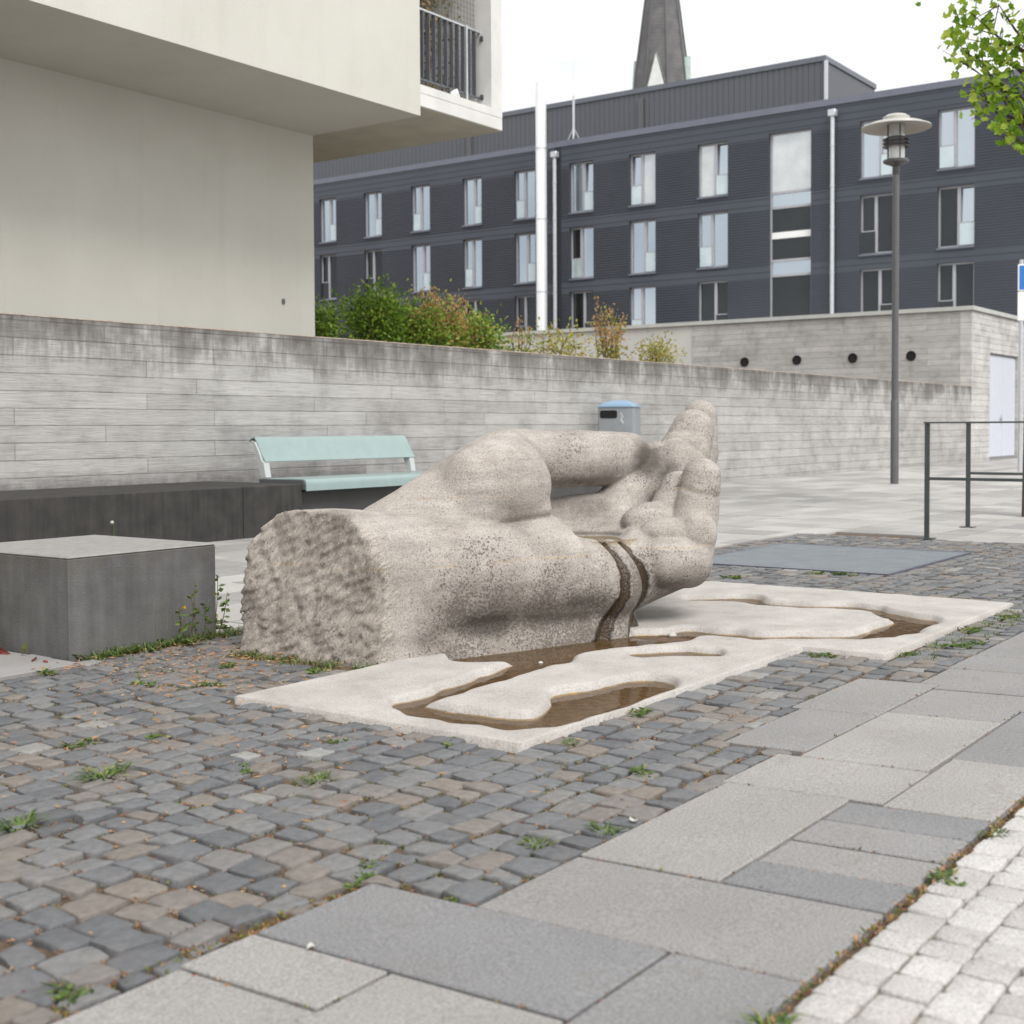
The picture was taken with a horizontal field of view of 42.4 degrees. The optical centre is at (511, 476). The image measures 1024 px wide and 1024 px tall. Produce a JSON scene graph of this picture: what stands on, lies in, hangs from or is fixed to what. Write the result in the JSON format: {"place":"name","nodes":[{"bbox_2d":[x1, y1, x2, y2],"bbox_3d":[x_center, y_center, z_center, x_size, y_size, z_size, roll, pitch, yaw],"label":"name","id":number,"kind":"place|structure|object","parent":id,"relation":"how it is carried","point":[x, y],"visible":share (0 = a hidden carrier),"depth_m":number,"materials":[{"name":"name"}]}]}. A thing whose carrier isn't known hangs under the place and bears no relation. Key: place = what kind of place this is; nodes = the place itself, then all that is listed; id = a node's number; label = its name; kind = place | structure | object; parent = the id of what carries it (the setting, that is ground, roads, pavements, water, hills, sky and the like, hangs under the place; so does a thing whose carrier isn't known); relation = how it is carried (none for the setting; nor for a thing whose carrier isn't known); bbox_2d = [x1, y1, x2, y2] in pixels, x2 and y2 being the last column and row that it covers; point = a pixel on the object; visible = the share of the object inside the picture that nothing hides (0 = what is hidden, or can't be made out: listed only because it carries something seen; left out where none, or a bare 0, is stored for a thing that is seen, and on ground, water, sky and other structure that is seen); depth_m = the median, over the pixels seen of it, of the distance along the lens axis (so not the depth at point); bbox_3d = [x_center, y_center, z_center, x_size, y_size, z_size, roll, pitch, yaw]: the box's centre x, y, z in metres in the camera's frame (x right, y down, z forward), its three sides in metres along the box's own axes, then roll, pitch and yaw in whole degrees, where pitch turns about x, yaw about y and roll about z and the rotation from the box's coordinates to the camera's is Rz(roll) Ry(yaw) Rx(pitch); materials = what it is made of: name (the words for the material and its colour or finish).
{"place":"outdoors","nodes":[
{"label":"outdoors","id":0,"kind":"place"},
{"bbox_2d":[0,651,78,681],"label":"paving slab","id":1,"kind":"structure","parent":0,"point":[13,665],"depth_m":5.88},
{"bbox_2d":[0,642,47,662],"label":"dock plant","id":2,"kind":"object","parent":1,"relation":"on","point":[5,652],"visible":0.97,"depth_m":6.10,"materials":[{"name":"plant"}]},
{"bbox_2d":[420,0,460,92],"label":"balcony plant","id":3,"kind":"object","parent":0,"point":[426,8],"visible":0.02,"depth_m":15.64,"materials":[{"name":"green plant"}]},
{"bbox_2d":[0,533,1022,1023],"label":"ground","id":4,"kind":"structure","parent":0,"point":[568,709],"depth_m":5.24,"materials":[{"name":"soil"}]},
{"bbox_2d":[0,484,242,541],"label":"stone ledge","id":5,"kind":"object","parent":4,"relation":"on","point":[194,513],"visible":0.74,"depth_m":11.11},
{"bbox_2d":[159,481,301,538],"bbox_3d":[-2.767,0.338,12.742,1.326,0.528,0.748,1,3,36],"label":"stone ledge","id":6,"kind":"object","parent":4,"relation":"on","point":[264,504],"visible":0.41,"depth_m":12.32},
{"bbox_2d":[0,0,501,335],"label":"cream building","id":7,"kind":"structure","parent":4,"relation":"on","point":[158,158],"depth_m":13.50,"materials":[{"name":"paint"}]},
{"bbox_2d":[420,0,474,98],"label":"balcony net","id":8,"kind":"object","parent":7,"relation":"attached to","point":[448,35],"visible":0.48,"depth_m":15.31,"materials":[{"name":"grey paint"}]},
{"bbox_2d":[420,7,483,99],"bbox_3d":[-0.748,-4.811,15.179,0.086,0.920,1.357,1,3,36],"label":"balcony railing","id":9,"kind":"object","parent":7,"relation":"on","point":[465,50],"visible":0.81,"depth_m":15.25,"materials":[{"name":"metal"}]},
{"bbox_2d":[448,87,459,96],"bbox_3d":[-0.649,-4.404,15.223,0.131,0.138,0.139,1,3,36],"label":"spotlight","id":10,"kind":"object","parent":9,"relation":"attached to","point":[452,91],"visible":0.68,"depth_m":15.17,"materials":[{"name":"grey paint"}]},
{"bbox_2d":[302,485,601,509],"bbox_3d":[-0.869,0.268,15.475,1.226,0.450,5.894,1,3,36],"label":"stone ledge","id":11,"kind":"object","parent":4,"relation":"on","point":[358,498],"visible":0.01,"depth_m":13.40,"materials":[{"name":"stone"}]},
{"bbox_2d":[249,435,422,490],"bbox_3d":[-1.631,-0.160,13.822,0.825,0.517,2.338,1,3,36],"label":"bench","id":12,"kind":"object","parent":11,"relation":"on","point":[267,450],"visible":0.84,"depth_m":13.61,"materials":[{"name":"paint"}]},
{"bbox_2d":[240,400,720,666],"bbox_3d":[0.144,0.223,6.875,3.086,1.273,0.901,-2,3,-35],"label":"hand sculpture","id":13,"kind":"object","parent":4,"relation":"on","point":[485,544],"visible":0.98,"depth_m":6.35,"materials":[{"name":"stone"}]},
{"bbox_2d":[0,312,971,490],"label":"concrete wall","id":14,"kind":"structure","parent":4,"relation":"on","point":[88,403],"depth_m":15.12,"materials":[{"name":"concrete"}]},
{"bbox_2d":[70,605,1022,691],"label":"grass","id":15,"kind":"structure","parent":4,"relation":"on","point":[125,650],"depth_m":6.17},
{"bbox_2d":[234,581,1012,752],"bbox_3d":[0.828,0.870,6.496,1.990,0.164,4.440,1,3,36],"label":"stone basin","id":16,"kind":"object","parent":4,"relation":"on","point":[371,695],"visible":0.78,"depth_m":5.81,"materials":[{"name":"stone"}]},
{"bbox_2d":[313,55,1023,342],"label":"dark building","id":17,"kind":"structure","parent":4,"relation":"on","point":[761,191],"depth_m":55.88,"materials":[{"name":"blue brick"}]},
{"bbox_2d":[319,198,336,243],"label":"window","id":18,"kind":"structure","parent":17,"relation":"in","point":[328,206],"depth_m":68.05,"materials":[{"name":"glass"}]},
{"bbox_2d":[319,255,336,300],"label":"window","id":19,"kind":"structure","parent":17,"relation":"in","point":[329,271],"depth_m":68.10,"materials":[{"name":"glass"}]},
{"bbox_2d":[363,192,381,238],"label":"window","id":20,"kind":"structure","parent":17,"relation":"in","point":[373,213],"depth_m":66.24,"materials":[{"name":"glass"}]},
{"bbox_2d":[365,250,381,297],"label":"window","id":21,"kind":"structure","parent":17,"relation":"in","point":[373,258],"depth_m":66.29,"materials":[{"name":"glass"}]},
{"bbox_2d":[410,185,429,232],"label":"window","id":22,"kind":"structure","parent":17,"relation":"in","point":[421,194],"depth_m":64.39,"materials":[{"name":"glass"}]},
{"bbox_2d":[411,244,429,293],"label":"window","id":23,"kind":"structure","parent":17,"relation":"in","point":[421,253],"depth_m":64.57,"materials":[{"name":"glass"}]},
{"bbox_2d":[462,177,481,226],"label":"window","id":24,"kind":"structure","parent":17,"relation":"in","point":[472,187],"depth_m":62.59,"materials":[{"name":"glass"}]},
{"bbox_2d":[462,239,481,288],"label":"window","id":25,"kind":"structure","parent":17,"relation":"in","point":[473,248],"depth_m":62.66,"materials":[{"name":"glass"}]},
{"bbox_2d":[465,299,481,324],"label":"window","id":26,"kind":"structure","parent":17,"relation":"in","point":[476,306],"depth_m":62.69,"materials":[{"name":"glass"}]},
{"bbox_2d":[513,169,535,220],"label":"window","id":27,"kind":"structure","parent":17,"relation":"in","point":[525,180],"depth_m":60.79,"materials":[{"name":"glass"}]},
{"bbox_2d":[514,233,535,284],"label":"window","id":28,"kind":"structure","parent":17,"relation":"in","point":[525,243],"depth_m":60.94,"materials":[{"name":"glass"}]},
{"bbox_2d":[517,295,535,331],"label":"window","id":29,"kind":"structure","parent":17,"relation":"in","point":[526,305],"depth_m":60.98,"materials":[{"name":"glass"}]},
{"bbox_2d":[568,62,578,139],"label":"roof mast","id":30,"kind":"object","parent":17,"relation":"on","point":[573,114],"visible":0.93,"depth_m":59.25,"materials":[{"name":"metal"}]},
{"bbox_2d":[568,161,593,214],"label":"window","id":31,"kind":"structure","parent":17,"relation":"in","point":[581,173],"depth_m":59.03,"materials":[{"name":"glass"}]},
{"bbox_2d":[569,226,593,280],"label":"window","id":32,"kind":"structure","parent":17,"relation":"in","point":[581,238],"depth_m":59.10,"materials":[{"name":"glass"}]},
{"bbox_2d":[572,291,593,328],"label":"window","id":33,"kind":"structure","parent":17,"relation":"in","point":[582,302],"depth_m":59.23,"materials":[{"name":"glass"}]},
{"bbox_2d":[628,152,655,207],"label":"window","id":34,"kind":"structure","parent":17,"relation":"in","point":[643,174],"depth_m":57.16,"materials":[{"name":"glass"}]},
{"bbox_2d":[628,219,655,275],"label":"window","id":35,"kind":"structure","parent":17,"relation":"in","point":[642,232],"depth_m":57.31,"materials":[{"name":"glass"}]},
{"bbox_2d":[631,286,655,324],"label":"window","id":36,"kind":"structure","parent":17,"relation":"in","point":[643,299],"depth_m":57.37,"materials":[{"name":"glass"}]},
{"bbox_2d":[697,142,727,199],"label":"window","id":37,"kind":"structure","parent":17,"relation":"in","point":[713,175],"depth_m":55.24,"materials":[{"name":"glass"}]},
{"bbox_2d":[697,211,727,269],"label":"window","id":38,"kind":"structure","parent":17,"relation":"in","point":[713,227],"depth_m":55.31,"materials":[{"name":"glass"}]},
{"bbox_2d":[699,280,727,320],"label":"window","id":39,"kind":"structure","parent":17,"relation":"in","point":[713,296],"depth_m":55.44,"materials":[{"name":"glass"}]},
{"bbox_2d":[770,129,810,316],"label":"stair window","id":40,"kind":"structure","parent":17,"relation":"in","point":[790,152],"depth_m":53.33,"materials":[{"name":"glass"}]},
{"bbox_2d":[859,119,892,180],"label":"window","id":41,"kind":"structure","parent":17,"relation":"in","point":[873,154],"depth_m":51.24,"materials":[{"name":"glass"}]},
{"bbox_2d":[859,193,892,256],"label":"window","id":42,"kind":"structure","parent":17,"relation":"in","point":[876,210],"depth_m":51.21,"materials":[{"name":"glass"}]},
{"bbox_2d":[861,268,891,311],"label":"window","id":43,"kind":"structure","parent":17,"relation":"in","point":[876,284],"depth_m":51.35,"materials":[{"name":"glass"}]},
{"bbox_2d":[936,184,974,249],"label":"window","id":44,"kind":"structure","parent":17,"relation":"in","point":[956,203],"depth_m":49.44,"materials":[{"name":"glass"}]},
{"bbox_2d":[937,106,974,171],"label":"window","id":45,"kind":"structure","parent":17,"relation":"in","point":[956,136],"depth_m":49.34,"materials":[{"name":"glass"}]},
{"bbox_2d":[938,261,973,306],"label":"window","id":46,"kind":"structure","parent":17,"relation":"in","point":[955,280],"depth_m":49.54,"materials":[{"name":"glass"}]},
{"bbox_2d":[477,305,1023,461],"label":"concrete outbuilding","id":47,"kind":"structure","parent":4,"relation":"on","point":[976,348],"depth_m":36.53,"materials":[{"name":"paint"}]},
{"bbox_2d":[989,356,1002,456],"bbox_3d":[13.307,-1.916,36.355,0.083,2.760,1.300,1,3,36],"label":"door","id":48,"kind":"structure","parent":47,"relation":"in","point":[995,434],"depth_m":36.40,"materials":[{"name":"paint"}]},
{"bbox_2d":[1001,357,1014,455],"bbox_3d":[14.058,-1.960,37.440,0.038,2.760,1.300,1,3,36],"label":"door","id":49,"kind":"structure","parent":47,"relation":"in","point":[1008,364],"depth_m":37.41,"materials":[{"name":"paint"}]},
{"bbox_2d":[915,0,1023,516],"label":"maple tree","id":50,"kind":"object","parent":4,"relation":"on","point":[996,84],"visible":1,"depth_m":14.90,"materials":[{"name":"green plant"}]},
{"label":"planting bed","id":51,"kind":"structure","parent":4,"relation":"on","visible":0},
{"bbox_2d":[315,288,353,337],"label":"shrub","id":52,"kind":"object","parent":51,"relation":"on","point":[326,326],"visible":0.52,"depth_m":15.97,"materials":[{"name":"green plant"}]},
{"bbox_2d":[331,273,420,343],"bbox_3d":[-1.747,-1.839,16.878,1.183,1.486,1.298,1,3,36],"label":"shrub","id":53,"kind":"object","parent":51,"relation":"on","point":[371,323],"visible":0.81,"depth_m":16.71,"materials":[{"name":"green plant"}]},
{"bbox_2d":[384,293,460,345],"bbox_3d":[-1.198,-1.793,17.417,1.182,1.263,1.026,-1,2,-17],"label":"shrub","id":54,"kind":"object","parent":51,"relation":"on","point":[418,332],"visible":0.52,"depth_m":17.25,"materials":[{"name":"green plant"}]},
{"bbox_2d":[406,278,483,347],"bbox_3d":[-0.957,-1.935,17.790,1.200,1.447,1.240,-1,2,-6],"label":"shrub","id":55,"kind":"object","parent":51,"relation":"on","point":[458,317],"visible":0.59,"depth_m":17.72,"materials":[{"name":"green plant"}]},
{"bbox_2d":[452,296,530,350],"bbox_3d":[-0.440,-1.879,18.474,1.110,1.221,1.070,1,2,27],"label":"shrub","id":56,"kind":"object","parent":51,"relation":"on","point":[480,330],"visible":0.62,"depth_m":18.35,"materials":[{"name":"green plant"}]},
{"bbox_2d":[503,317,536,351],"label":"shrub","id":57,"kind":"object","parent":51,"relation":"on","point":[524,341],"visible":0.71,"depth_m":19.15,"materials":[{"name":"green plant"}]},
{"bbox_2d":[518,316,611,357],"bbox_3d":[0.787,-1.860,20.166,1.647,1.168,1.440,-1,2,-20],"label":"shrub","id":58,"kind":"object","parent":51,"relation":"on","point":[564,342],"visible":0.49,"depth_m":20.10,"materials":[{"name":"green plant"}]},
{"bbox_2d":[584,296,630,359],"bbox_3d":[1.560,-2.168,21.300,0.904,1.397,0.817,-1,2,-17],"label":"shrub","id":59,"kind":"object","parent":51,"relation":"on","point":[613,353],"visible":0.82,"depth_m":21.27,"materials":[{"name":"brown plant"}]},
{"bbox_2d":[628,330,686,363],"bbox_3d":[2.471,-1.991,22.565,1.080,1.019,1.375,0,2,5],"label":"shrub","id":60,"kind":"object","parent":51,"relation":"on","point":[656,352],"visible":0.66,"depth_m":22.49,"materials":[{"name":"green plant"}]},
{"bbox_2d":[0,533,1023,1023],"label":"cobble paving","id":61,"kind":"structure","parent":0,"point":[508,861],"depth_m":3.86,"materials":[{"name":"stone"}]},
{"bbox_2d":[0,808,58,833],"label":"weed","id":62,"kind":"object","parent":61,"relation":"on","point":[30,818],"visible":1,"depth_m":3.52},
{"bbox_2d":[36,668,57,675],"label":"weed","id":63,"kind":"object","parent":61,"relation":"on","point":[41,672],"visible":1,"depth_m":5.69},
{"bbox_2d":[39,979,93,1007],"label":"weed","id":64,"kind":"object","parent":61,"relation":"on","point":[61,996],"visible":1,"depth_m":2.46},
{"bbox_2d":[60,737,99,749],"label":"weed","id":65,"kind":"object","parent":61,"relation":"on","point":[83,743],"visible":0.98,"depth_m":4.40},
{"bbox_2d":[73,650,121,660],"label":"weed","id":66,"kind":"object","parent":61,"relation":"on","point":[98,656],"visible":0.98,"depth_m":6.04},
{"bbox_2d":[64,760,139,782],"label":"weed","id":67,"kind":"object","parent":61,"relation":"on","point":[112,772],"visible":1,"depth_m":4.03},
{"bbox_2d":[0,535,215,661],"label":"block seat","id":68,"kind":"object","parent":61,"relation":"on","point":[65,598],"visible":0.88,"depth_m":6.24,"materials":[{"name":"grey concrete"}]},
{"bbox_2d":[129,679,156,686],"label":"weed","id":69,"kind":"object","parent":61,"relation":"on","point":[137,682],"visible":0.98,"depth_m":5.44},
{"bbox_2d":[128,641,168,652],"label":"weed","id":70,"kind":"object","parent":61,"relation":"on","point":[152,646],"visible":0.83,"depth_m":6.23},
{"bbox_2d":[145,733,171,738],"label":"weed","id":71,"kind":"object","parent":61,"relation":"on","point":[152,735],"visible":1,"depth_m":4.52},
{"bbox_2d":[149,635,209,645],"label":"weed","id":72,"kind":"object","parent":61,"relation":"on","point":[194,639],"visible":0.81,"depth_m":6.40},
{"bbox_2d":[175,574,229,644],"bbox_3d":[-1.521,0.658,6.507,0.078,0.341,0.360,1,3,36],"label":"flowering weed","id":73,"kind":"object","parent":61,"relation":"on","point":[197,611],"visible":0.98,"depth_m":6.51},
{"bbox_2d":[197,680,227,686],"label":"weed","id":74,"kind":"object","parent":61,"relation":"on","point":[205,683],"visible":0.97,"depth_m":5.42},
{"bbox_2d":[219,662,236,668],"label":"weed","id":75,"kind":"object","parent":61,"relation":"on","point":[225,665],"visible":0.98,"depth_m":5.86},
{"bbox_2d":[235,762,256,775],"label":"weed","id":76,"kind":"object","parent":61,"relation":"on","point":[245,770],"visible":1,"depth_m":4.08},
{"bbox_2d":[293,770,340,784],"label":"weed","id":77,"kind":"object","parent":61,"relation":"on","point":[316,778],"visible":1,"depth_m":3.98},
{"bbox_2d":[306,668,330,673],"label":"weed","id":78,"kind":"object","parent":61,"relation":"on","point":[310,671],"visible":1,"depth_m":5.70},
{"bbox_2d":[341,858,383,887],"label":"weed","id":79,"kind":"object","parent":61,"relation":"on","point":[362,878],"visible":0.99,"depth_m":3.10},
{"bbox_2d":[443,894,458,902],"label":"weed","id":80,"kind":"object","parent":61,"relation":"on","point":[452,897],"visible":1,"depth_m":2.94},
{"bbox_2d":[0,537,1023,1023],"bbox_3d":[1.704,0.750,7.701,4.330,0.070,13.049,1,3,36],"label":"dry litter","id":81,"kind":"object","parent":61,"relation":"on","point":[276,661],"visible":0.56,"depth_m":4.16,"materials":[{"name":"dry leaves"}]},
{"bbox_2d":[0,535,1023,1023],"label":"moss","id":82,"kind":"object","parent":61,"relation":"on","point":[66,1013],"visible":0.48,"depth_m":3.35,"materials":[{"name":"plant"}]},
{"bbox_2d":[517,834,555,849],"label":"weed","id":83,"kind":"object","parent":61,"relation":"on","point":[527,839],"visible":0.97,"depth_m":3.33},
{"bbox_2d":[559,737,582,744],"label":"weed","id":84,"kind":"object","parent":61,"relation":"on","point":[569,740],"visible":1,"depth_m":4.42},
{"bbox_2d":[577,821,629,835],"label":"weed","id":85,"kind":"object","parent":61,"relation":"on","point":[593,824],"visible":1,"depth_m":3.43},
{"bbox_2d":[628,707,653,716],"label":"weed","id":86,"kind":"object","parent":61,"relation":"on","point":[641,710],"visible":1,"depth_m":4.88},
{"bbox_2d":[629,763,656,777],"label":"weed","id":87,"kind":"object","parent":61,"relation":"on","point":[641,767],"visible":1,"depth_m":4.02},
{"bbox_2d":[719,575,740,578],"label":"weed","id":88,"kind":"object","parent":61,"relation":"on","point":[735,577],"visible":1,"depth_m":9.15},
{"bbox_2d":[806,650,840,657],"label":"weed","id":89,"kind":"object","parent":61,"relation":"on","point":[828,654],"visible":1,"depth_m":6.07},
{"bbox_2d":[803,571,858,575],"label":"weed","id":90,"kind":"object","parent":61,"relation":"on","point":[836,573],"visible":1,"depth_m":9.36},
{"bbox_2d":[713,543,970,576],"bbox_3d":[2.540,0.669,10.580,1.670,0.050,1.940,1,3,36],"label":"floor grate","id":91,"kind":"object","parent":61,"relation":"in","point":[885,562],"visible":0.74,"depth_m":10.46,"materials":[{"name":"metal"}]},
{"bbox_2d":[932,639,989,648],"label":"weed","id":92,"kind":"object","parent":61,"relation":"on","point":[969,645],"visible":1,"depth_m":6.27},
{"bbox_2d":[957,626,983,633],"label":"weed","id":93,"kind":"object","parent":61,"relation":"on","point":[966,628],"visible":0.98,"depth_m":6.74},
{"bbox_2d":[999,614,1023,619],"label":"weed","id":94,"kind":"object","parent":61,"relation":"on","point":[1009,616],"visible":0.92,"depth_m":7.22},
{"bbox_2d":[29,458,1023,657],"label":"plaza paving","id":95,"kind":"structure","parent":0,"point":[869,502],"depth_m":16.38,"materials":[{"name":"concrete"}]},
{"bbox_2d":[597,400,641,435],"bbox_3d":[1.548,-0.417,19.029,0.580,1.353,0.410,0,2,21],"label":"litter bin","id":96,"kind":"object","parent":95,"relation":"on","point":[619,415],"visible":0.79,"depth_m":18.84,"materials":[{"name":"grey metal"}]},
{"bbox_2d":[861,113,931,483],"bbox_3d":[6.676,-3.054,22.994,1.190,6.421,1.190,1,3,36],"label":"street lamp","id":97,"kind":"object","parent":95,"relation":"on","point":[895,128],"visible":0.95,"depth_m":22.93,"materials":[{"name":"metal"}]},
{"bbox_2d":[917,421,1023,539],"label":"railing","id":98,"kind":"object","parent":95,"relation":"on","point":[927,478],"visible":1,"depth_m":12.25,"materials":[{"name":"metal"}]},
{"bbox_2d":[959,423,1023,527],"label":"railing","id":99,"kind":"object","parent":95,"relation":"on","point":[969,473],"visible":0.92,"depth_m":13.58,"materials":[{"name":"grey metal"}]},
{"bbox_2d":[1017,260,1023,471],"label":"road sign","id":100,"kind":"object","parent":95,"relation":"on","point":[1020,319],"visible":1,"depth_m":28.77,"materials":[{"name":"metal"}]},
{"bbox_2d":[53,632,1023,1023],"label":"pavement","id":101,"kind":"structure","parent":0,"point":[795,920],"depth_m":2.86,"materials":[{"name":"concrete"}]},
{"bbox_2d":[535,81,547,330],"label":"flue","id":102,"kind":"object","parent":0,"point":[541,206],"visible":0.9,"depth_m":58.24,"materials":[{"name":"metal"}]},
{"bbox_2d":[632,0,691,88],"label":"church spire","id":103,"kind":"structure","parent":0,"point":[662,57],"depth_m":118.27,"materials":[{"name":"stone"}]},
{"bbox_2d":[502,0,1023,111],"label":"sky","id":104,"kind":"structure","parent":0,"point":[892,44],"materials":[{"name":"white"}]},
{"bbox_2d":[778,807,1023,1023],"bbox_3d":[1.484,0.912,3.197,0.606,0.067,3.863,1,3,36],"label":"street","id":105,"kind":"structure","parent":0,"point":[981,982],"depth_m":2.52,"materials":[{"name":"stone"}]},
{"bbox_2d":[730,1006,810,1023],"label":"weed","id":106,"kind":"object","parent":105,"relation":"on","point":[783,1019],"visible":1,"depth_m":2.27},
{"bbox_2d":[926,867,966,890],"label":"weed","id":107,"kind":"object","parent":105,"relation":"on","point":[948,873],"visible":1,"depth_m":2.98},
{"bbox_2d":[977,825,1015,838],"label":"weed","id":108,"kind":"object","parent":105,"relation":"on","point":[996,831],"visible":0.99,"depth_m":3.32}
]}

